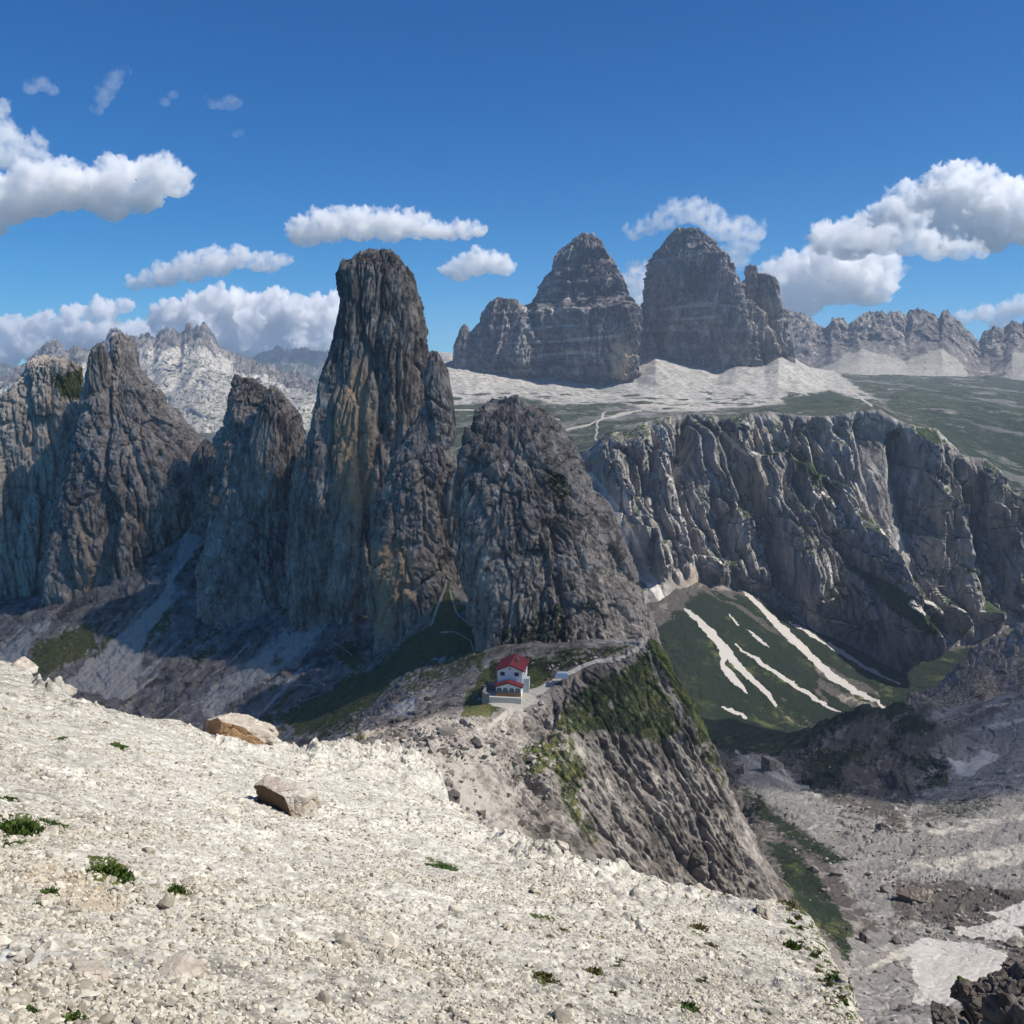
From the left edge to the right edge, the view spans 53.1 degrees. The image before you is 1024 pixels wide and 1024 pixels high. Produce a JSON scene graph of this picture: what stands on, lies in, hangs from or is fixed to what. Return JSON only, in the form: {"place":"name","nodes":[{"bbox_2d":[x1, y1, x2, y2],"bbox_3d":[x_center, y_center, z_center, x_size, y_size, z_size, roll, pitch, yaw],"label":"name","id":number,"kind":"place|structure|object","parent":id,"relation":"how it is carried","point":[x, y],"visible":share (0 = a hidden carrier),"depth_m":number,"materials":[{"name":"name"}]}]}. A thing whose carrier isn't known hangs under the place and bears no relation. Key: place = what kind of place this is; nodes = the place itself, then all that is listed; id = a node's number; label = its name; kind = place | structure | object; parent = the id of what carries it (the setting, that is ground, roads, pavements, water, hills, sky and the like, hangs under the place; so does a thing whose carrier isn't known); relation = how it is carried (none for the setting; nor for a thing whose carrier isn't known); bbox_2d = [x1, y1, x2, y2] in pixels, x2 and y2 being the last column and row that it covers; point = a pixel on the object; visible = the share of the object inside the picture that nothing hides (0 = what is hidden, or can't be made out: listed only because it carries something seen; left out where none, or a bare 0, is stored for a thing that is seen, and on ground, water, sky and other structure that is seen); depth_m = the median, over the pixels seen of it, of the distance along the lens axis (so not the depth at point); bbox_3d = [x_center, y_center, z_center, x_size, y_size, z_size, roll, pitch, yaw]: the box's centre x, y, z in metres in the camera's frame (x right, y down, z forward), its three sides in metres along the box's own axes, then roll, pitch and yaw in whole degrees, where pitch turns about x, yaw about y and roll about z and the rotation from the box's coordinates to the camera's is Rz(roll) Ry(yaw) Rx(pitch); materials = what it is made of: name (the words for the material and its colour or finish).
{"place":"outdoors","nodes":[
{"label":"outdoors","id":0,"kind":"place"},
{"bbox_2d":[0,322,318,432],"bbox_3d":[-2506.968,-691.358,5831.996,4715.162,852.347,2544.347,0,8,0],"label":"mountain range","id":1,"kind":"structure","parent":0,"point":[189,371],"depth_m":5930.11,"materials":[{"name":"grey stone"}]},
{"bbox_2d":[0,345,328,378],"bbox_3d":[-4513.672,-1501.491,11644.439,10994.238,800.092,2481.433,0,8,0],"label":"mountain range","id":2,"kind":"structure","parent":0,"point":[306,362],"depth_m":11608.92,"materials":[{"name":"grey stone"}]},
{"bbox_2d":[0,660,859,1023],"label":"scree slope","id":3,"kind":"structure","parent":0,"point":[426,778],"depth_m":24.19,"materials":[{"name":"beige gravel"}]},
{"bbox_2d":[0,795,17,801],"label":"alpine tuft","id":4,"kind":"object","parent":3,"relation":"on","point":[9,799],"visible":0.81,"depth_m":22.91,"materials":[{"name":"green plant"}]},
{"bbox_2d":[0,814,45,836],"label":"alpine tuft","id":5,"kind":"object","parent":3,"relation":"on","point":[24,827],"visible":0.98,"depth_m":19.95,"materials":[{"name":"green plant"}]},
{"bbox_2d":[10,656,38,674],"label":"rock","id":6,"kind":"object","parent":3,"relation":"on","point":[24,662],"visible":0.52,"depth_m":60.06,"materials":[{"name":"beige stone"}]},
{"bbox_2d":[25,1004,39,1012],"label":"alpine tuft","id":7,"kind":"object","parent":3,"relation":"on","point":[31,1008],"visible":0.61,"depth_m":11.82,"materials":[{"name":"green plant"}]},
{"bbox_2d":[39,884,59,895],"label":"alpine tuft","id":8,"kind":"object","parent":3,"relation":"on","point":[53,890],"visible":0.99,"depth_m":16.27,"materials":[{"name":"green plant"}]},
{"bbox_2d":[44,825,58,835],"bbox_3d":[-9.290,6.452,20.561,0.756,0.339,0.335,3,8,24],"label":"boulder","id":9,"kind":"object","parent":3,"relation":"on","point":[53,829],"visible":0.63,"depth_m":20.45,"materials":[{"name":"beige stone"}]},
{"bbox_2d":[38,818,69,827],"bbox_3d":[-9.579,6.526,21.211,0.799,0.449,0.708,0,8,0],"label":"alpine tuft","id":10,"kind":"object","parent":3,"relation":"on","point":[49,821],"visible":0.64,"depth_m":21.21,"materials":[{"name":"green plant"}]},
{"bbox_2d":[64,684,76,696],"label":"rock","id":11,"kind":"object","parent":3,"relation":"on","point":[71,690],"visible":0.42,"depth_m":52.89,"materials":[{"name":"beige stone"}]},
{"bbox_2d":[61,1009,86,1023],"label":"alpine tuft","id":12,"kind":"object","parent":3,"relation":"on","point":[74,1016],"visible":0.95,"depth_m":11.81,"materials":[{"name":"green plant"}]},
{"bbox_2d":[69,959,110,983],"bbox_3d":[-5.432,5.935,13.176,0.629,0.284,0.484,0,8,0],"label":"rock","id":13,"kind":"object","parent":3,"relation":"on","point":[96,970],"visible":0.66,"depth_m":13.07,"materials":[{"name":"beige stone"}]},
{"bbox_2d":[85,861,137,884],"bbox_3d":[-7.235,6.574,18.546,1.066,0.646,0.935,0,8,0],"label":"alpine tuft","id":14,"kind":"object","parent":3,"relation":"on","point":[119,872],"visible":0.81,"depth_m":18.30,"materials":[{"name":"green plant"}]},
{"bbox_2d":[109,741,128,750],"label":"alpine tuft","id":15,"kind":"object","parent":3,"relation":"on","point":[119,745],"visible":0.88,"depth_m":35.67,"materials":[{"name":"green plant"}]},
{"bbox_2d":[164,883,191,894],"bbox_3d":[-6.042,6.860,18.435,0.445,0.385,0.474,6,10,39],"label":"alpine tuft","id":16,"kind":"object","parent":3,"relation":"on","point":[175,888],"visible":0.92,"depth_m":18.35,"materials":[{"name":"green plant"}]},
{"bbox_2d":[158,953,205,978],"bbox_3d":[-4.514,6.243,13.716,0.636,0.392,0.744,5,9,33],"label":"rock","id":17,"kind":"object","parent":3,"relation":"on","point":[178,965],"visible":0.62,"depth_m":13.73,"materials":[{"name":"beige stone"}]},
{"bbox_2d":[204,713,277,744],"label":"boulder","id":18,"kind":"object","parent":3,"relation":"on","point":[250,729],"visible":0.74,"depth_m":49.08,"materials":[{"name":"beige stone"}]},
{"bbox_2d":[254,774,322,817],"bbox_3d":[-6.717,8.440,30.436,2.240,0.779,0.973,6,9,36],"label":"boulder","id":19,"kind":"object","parent":3,"relation":"on","point":[291,798],"visible":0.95,"depth_m":30.08,"materials":[{"name":"beige stone"}]},
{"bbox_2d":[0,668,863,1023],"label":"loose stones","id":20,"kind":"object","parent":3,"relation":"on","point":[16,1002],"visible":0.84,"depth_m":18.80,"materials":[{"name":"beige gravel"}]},
{"bbox_2d":[424,862,458,871],"bbox_3d":[-1.930,9.708,28.111,1.053,0.429,0.893,0,8,0],"label":"alpine tuft","id":21,"kind":"object","parent":3,"relation":"on","point":[441,865],"visible":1,"depth_m":27.90,"materials":[{"name":"green plant"}]},
{"bbox_2d":[532,969,559,983],"bbox_3d":[0.639,8.483,18.655,0.569,0.340,0.529,0,8,0],"label":"alpine tuft","id":22,"kind":"object","parent":3,"relation":"on","point":[544,976],"visible":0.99,"depth_m":18.60,"materials":[{"name":"green plant"}]},
{"bbox_2d":[554,840,568,849],"bbox_3d":[1.546,10.539,32.399,0.572,0.256,0.415,2,8,14],"label":"rock","id":23,"kind":"object","parent":3,"relation":"on","point":[562,845],"visible":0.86,"depth_m":32.32,"materials":[{"name":"beige stone"}]},
{"bbox_2d":[584,966,603,975],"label":"alpine tuft","id":24,"kind":"object","parent":3,"relation":"on","point":[594,970],"visible":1,"depth_m":19.75,"materials":[{"name":"green plant"}]},
{"bbox_2d":[609,989,617,996],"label":"alpine tuft","id":25,"kind":"object","parent":3,"relation":"on","point":[615,993],"visible":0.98,"depth_m":18.61,"materials":[{"name":"green plant"}]},
{"bbox_2d":[679,1000,704,1012],"bbox_3d":[3.318,9.138,18.835,0.526,0.283,0.502,0,8,0],"label":"alpine tuft","id":26,"kind":"object","parent":3,"relation":"on","point":[691,1006],"visible":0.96,"depth_m":18.78,"materials":[{"name":"green plant"}]},
{"bbox_2d":[689,922,710,933],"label":"alpine tuft","id":27,"kind":"object","parent":3,"relation":"on","point":[701,926],"visible":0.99,"depth_m":27.05,"materials":[{"name":"green plant"}]},
{"bbox_2d":[695,977,708,983],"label":"alpine tuft","id":28,"kind":"object","parent":3,"relation":"on","point":[701,980],"visible":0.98,"depth_m":21.22,"materials":[{"name":"green plant"}]},
{"bbox_2d":[694,883,710,890],"bbox_3d":[6.886,13.655,36.801,0.956,0.528,0.593,6,9,36],"label":"rock","id":29,"kind":"object","parent":3,"relation":"on","point":[700,885],"visible":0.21,"depth_m":36.85,"materials":[{"name":"beige stone"}]},
{"bbox_2d":[703,941,717,948],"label":"alpine tuft","id":30,"kind":"object","parent":3,"relation":"on","point":[711,944],"visible":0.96,"depth_m":25.03,"materials":[{"name":"green plant"}]},
{"bbox_2d":[756,904,774,921],"bbox_3d":[7.932,12.631,32.074,0.588,0.858,1.148,2,8,17],"label":"rock","id":31,"kind":"object","parent":3,"relation":"on","point":[764,912],"visible":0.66,"depth_m":31.68,"materials":[{"name":"beige stone"}]},
{"bbox_2d":[776,898,806,912],"bbox_3d":[10.094,14.436,37.184,1.390,1.058,1.197,0,8,0],"label":"alpine tuft","id":32,"kind":"object","parent":3,"relation":"on","point":[792,904],"visible":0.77,"depth_m":36.96,"materials":[{"name":"green plant"}]},
{"bbox_2d":[786,918,796,924],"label":"alpine tuft","id":33,"kind":"object","parent":3,"relation":"on","point":[789,921],"visible":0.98,"depth_m":31.89,"materials":[{"name":"green plant"}]},
{"bbox_2d":[783,938,802,950],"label":"alpine tuft","id":34,"kind":"object","parent":3,"relation":"on","point":[792,944],"visible":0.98,"depth_m":27.74,"materials":[{"name":"green plant"}]},
{"bbox_2d":[794,915,801,919],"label":"alpine tuft","id":35,"kind":"object","parent":3,"relation":"on","point":[796,917],"visible":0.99,"depth_m":33.06,"materials":[{"name":"green plant"}]},
{"bbox_2d":[810,950,818,958],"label":"alpine tuft","id":36,"kind":"object","parent":3,"relation":"on","point":[814,954],"visible":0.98,"depth_m":26.92,"materials":[{"name":"green plant"}]},
{"bbox_2d":[826,981,834,986],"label":"alpine tuft","id":37,"kind":"object","parent":3,"relation":"on","point":[830,983],"visible":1,"depth_m":23.73,"materials":[{"name":"green plant"}]},
{"bbox_2d":[823,971,851,980],"bbox_3d":[7.723,11.204,24.500,0.633,0.517,0.586,-4,9,-27],"label":"alpine tuft","id":38,"kind":"object","parent":3,"relation":"on","point":[834,977],"visible":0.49,"depth_m":24.42,"materials":[{"name":"green plant"}]},
{"bbox_2d":[834,993,847,1001],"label":"alpine tuft","id":39,"kind":"object","parent":3,"relation":"on","point":[842,997],"visible":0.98,"depth_m":22.41,"materials":[{"name":"green plant"}]},
{"bbox_2d":[959,1010,970,1023],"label":"rock ledge","id":40,"kind":"object","parent":3,"relation":"on","point":[963,1013],"visible":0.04,"depth_m":23.30,"materials":[{"name":"black stone"}]},
{"bbox_2d":[930,1001,968,1023],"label":"dark rock","id":41,"kind":"object","parent":40,"relation":"on","point":[942,1013],"visible":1,"depth_m":21.53,"materials":[{"name":"grey stone"}]},
{"bbox_2d":[950,975,969,1001],"bbox_3d":[10.308,10.892,23.181,0.546,0.627,0.832,-7,11,-44],"label":"dark rock","id":42,"kind":"object","parent":40,"relation":"on","point":[956,993],"visible":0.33,"depth_m":23.15,"materials":[{"name":"grey stone"}]},
{"bbox_2d":[958,960,1023,1023],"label":"dark rock","id":43,"kind":"object","parent":40,"relation":"on","point":[1010,980],"visible":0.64,"depth_m":22.42,"materials":[{"name":"grey stone"}]},
{"bbox_2d":[980,987,1023,1023],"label":"dark rock","id":44,"kind":"object","parent":40,"relation":"on","point":[1000,1006],"visible":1,"depth_m":20.84,"materials":[{"name":"grey stone"}]},
{"bbox_2d":[1002,957,1023,969],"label":"dark rock","id":45,"kind":"object","parent":40,"relation":"on","point":[1010,962],"visible":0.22,"depth_m":24.12,"materials":[{"name":"grey stone"}]},
{"bbox_2d":[0,532,1023,1023],"bbox_3d":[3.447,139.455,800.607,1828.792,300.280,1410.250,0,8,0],"label":"valley ground","id":46,"kind":"structure","parent":0,"point":[656,742],"depth_m":496.91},
{"bbox_2d":[0,354,83,599],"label":"rock tower","id":47,"kind":"structure","parent":46,"relation":"on","point":[39,400],"depth_m":700.74,"materials":[{"name":"grey stone"}]},
{"bbox_2d":[38,333,204,605],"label":"rock tower","id":48,"kind":"structure","parent":46,"relation":"on","point":[124,504],"depth_m":646.90,"materials":[{"name":"grey stone"}]},
{"bbox_2d":[75,342,114,426],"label":"rock pinnacle","id":49,"kind":"object","parent":48,"relation":"on","point":[99,372],"visible":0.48,"depth_m":665.55,"materials":[{"name":"grey stone"}]},
{"bbox_2d":[185,439,215,537],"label":"rock ridge","id":50,"kind":"object","parent":46,"relation":"on","point":[203,463],"visible":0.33,"depth_m":658.13,"materials":[{"name":"grey stone"}]},
{"bbox_2d":[195,374,305,630],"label":"rock tower","id":51,"kind":"structure","parent":46,"relation":"on","point":[240,570],"depth_m":595.15,"materials":[{"name":"grey stone"}]},
{"bbox_2d":[242,385,305,534],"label":"rock pinnacle","id":52,"kind":"object","parent":51,"relation":"on","point":[275,441],"visible":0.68,"depth_m":600.12,"materials":[{"name":"grey stone"}]},
{"bbox_2d":[279,438,306,606],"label":"rock ridge","id":53,"kind":"object","parent":46,"relation":"on","point":[299,473],"visible":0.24,"depth_m":591.24,"materials":[{"name":"grey stone"}]},
{"bbox_2d":[286,248,456,635],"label":"rock spire","id":54,"kind":"object","parent":46,"relation":"on","point":[369,403],"visible":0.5,"depth_m":535.60,"materials":[{"name":"grey stone"}]},
{"bbox_2d":[366,350,457,654],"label":"rock buttress","id":55,"kind":"object","parent":46,"relation":"on","point":[414,568],"visible":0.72,"depth_m":497.47,"materials":[{"name":"grey stone"}]},
{"bbox_2d":[445,467,461,587],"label":"rock ridge","id":56,"kind":"object","parent":46,"relation":"on","point":[450,513],"visible":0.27,"depth_m":500.81,"materials":[{"name":"grey stone"}]},
{"bbox_2d":[482,682,521,703],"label":"stone terrace","id":57,"kind":"structure","parent":46,"relation":"on","point":[489,693],"depth_m":348.75,"materials":[{"name":"grey stone"}]},
{"bbox_2d":[0,565,1023,1020],"bbox_3d":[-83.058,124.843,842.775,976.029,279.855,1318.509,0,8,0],"label":"rubble","id":58,"kind":"object","parent":46,"relation":"on","point":[424,743],"visible":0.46,"depth_m":365.18,"materials":[{"name":"grey stone"}]},
{"bbox_2d":[494,653,529,696],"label":"mountain hut","id":59,"kind":"object","parent":46,"relation":"on","point":[513,679],"visible":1,"depth_m":352.02,"materials":[{"name":"white paint"}]},
{"bbox_2d":[453,394,663,651],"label":"rock tower","id":60,"kind":"structure","parent":46,"relation":"on","point":[545,556],"depth_m":427.36,"materials":[{"name":"grey stone"}]},
{"bbox_2d":[555,671,568,678],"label":"water tank","id":61,"kind":"object","parent":46,"relation":"on","point":[561,674],"visible":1,"depth_m":353.60,"materials":[{"name":"blue metal"}]},
{"bbox_2d":[735,763,746,774],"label":"valley boulder","id":62,"kind":"object","parent":46,"relation":"on","point":[741,769],"visible":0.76,"depth_m":728.47,"materials":[{"name":"grey stone"}]},
{"bbox_2d":[761,755,783,771],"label":"valley boulder","id":63,"kind":"object","parent":46,"relation":"on","point":[769,763],"visible":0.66,"depth_m":747.56,"materials":[{"name":"grey stone"}]},
{"bbox_2d":[580,409,1023,671],"bbox_3d":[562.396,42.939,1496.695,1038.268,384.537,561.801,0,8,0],"label":"cliff band","id":64,"kind":"object","parent":46,"relation":"on","point":[907,555],"visible":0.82,"depth_m":1432.63,"materials":[{"name":"grey stone"}]},
{"bbox_2d":[830,869,841,875],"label":"valley boulder","id":65,"kind":"object","parent":46,"relation":"on","point":[836,872],"visible":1,"depth_m":453.89,"materials":[{"name":"grey stone"}]},
{"bbox_2d":[859,931,869,943],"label":"valley boulder","id":66,"kind":"object","parent":46,"relation":"on","point":[864,937],"visible":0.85,"depth_m":362.01,"materials":[{"name":"grey stone"}]},
{"bbox_2d":[875,823,891,830],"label":"valley boulder","id":67,"kind":"object","parent":46,"relation":"on","point":[882,826],"visible":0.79,"depth_m":525.12,"materials":[{"name":"grey stone"}]},
{"bbox_2d":[880,884,889,893],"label":"valley boulder","id":68,"kind":"object","parent":46,"relation":"on","point":[884,888],"visible":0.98,"depth_m":434.43,"materials":[{"name":"grey stone"}]},
{"bbox_2d":[896,886,932,902],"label":"valley boulder","id":69,"kind":"object","parent":46,"relation":"on","point":[916,894],"visible":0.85,"depth_m":420.84,"materials":[{"name":"grey stone"}]},
{"bbox_2d":[921,805,935,813],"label":"valley boulder","id":70,"kind":"object","parent":46,"relation":"on","point":[929,809],"visible":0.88,"depth_m":566.90,"materials":[{"name":"grey stone"}]},
{"bbox_2d":[906,622,1023,706],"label":"rock spur","id":71,"kind":"structure","parent":46,"relation":"on","point":[990,670],"depth_m":973.26,"materials":[{"name":"grey stone"}]},
{"bbox_2d":[1002,935,1023,947],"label":"valley boulder","id":72,"kind":"object","parent":46,"relation":"on","point":[1016,941],"visible":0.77,"depth_m":363.30,"materials":[{"name":"grey stone"}]},
{"bbox_2d":[0,0,1023,365],"label":"sky","id":73,"kind":"structure","parent":0,"point":[173,164],"materials":[{"name":"blue"}]},
{"bbox_2d":[524,232,642,385],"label":"mountain peak","id":74,"kind":"structure","parent":0,"point":[584,311],"depth_m":3240.70,"materials":[{"name":"grey stone"}]},
{"bbox_2d":[198,352,1023,491],"bbox_3d":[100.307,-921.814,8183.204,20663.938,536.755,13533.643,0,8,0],"label":"plateau","id":75,"kind":"structure","parent":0,"point":[978,416],"depth_m":2731.36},
{"bbox_2d":[450,324,473,369],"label":"rock pinnacle","id":76,"kind":"object","parent":75,"relation":"on","point":[462,346],"visible":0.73,"depth_m":3427.38,"materials":[{"name":"grey stone"}]},
{"bbox_2d":[468,297,544,378],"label":"mountain shoulder","id":77,"kind":"object","parent":75,"relation":"on","point":[507,341],"visible":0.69,"depth_m":3349.22},
{"bbox_2d":[783,308,791,336],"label":"rock pinnacle","id":78,"kind":"object","parent":75,"relation":"on","point":[786,313],"visible":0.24,"depth_m":3530.07,"materials":[{"name":"grey stone"}]},
{"bbox_2d":[637,315,657,360],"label":"mountain shoulder","id":79,"kind":"object","parent":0,"point":[647,349],"visible":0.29,"depth_m":3462.91},
{"bbox_2d":[640,226,762,368],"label":"mountain peak","id":80,"kind":"structure","parent":0,"point":[694,311],"depth_m":3357.97,"materials":[{"name":"grey stone"}]},
{"bbox_2d":[746,298,781,363],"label":"mountain shoulder","id":81,"kind":"object","parent":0,"point":[769,347],"visible":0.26,"depth_m":3301.99},
{"bbox_2d":[742,264,795,362],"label":"mountain peak","id":82,"kind":"structure","parent":0,"point":[762,291],"depth_m":3368.42,"materials":[{"name":"grey stone"}]},
{"bbox_2d":[789,307,1023,380],"bbox_3d":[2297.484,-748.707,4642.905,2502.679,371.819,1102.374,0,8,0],"label":"mountain range","id":83,"kind":"structure","parent":0,"point":[918,342],"depth_m":4464.82,"materials":[{"name":"grey stone"}]}
]}

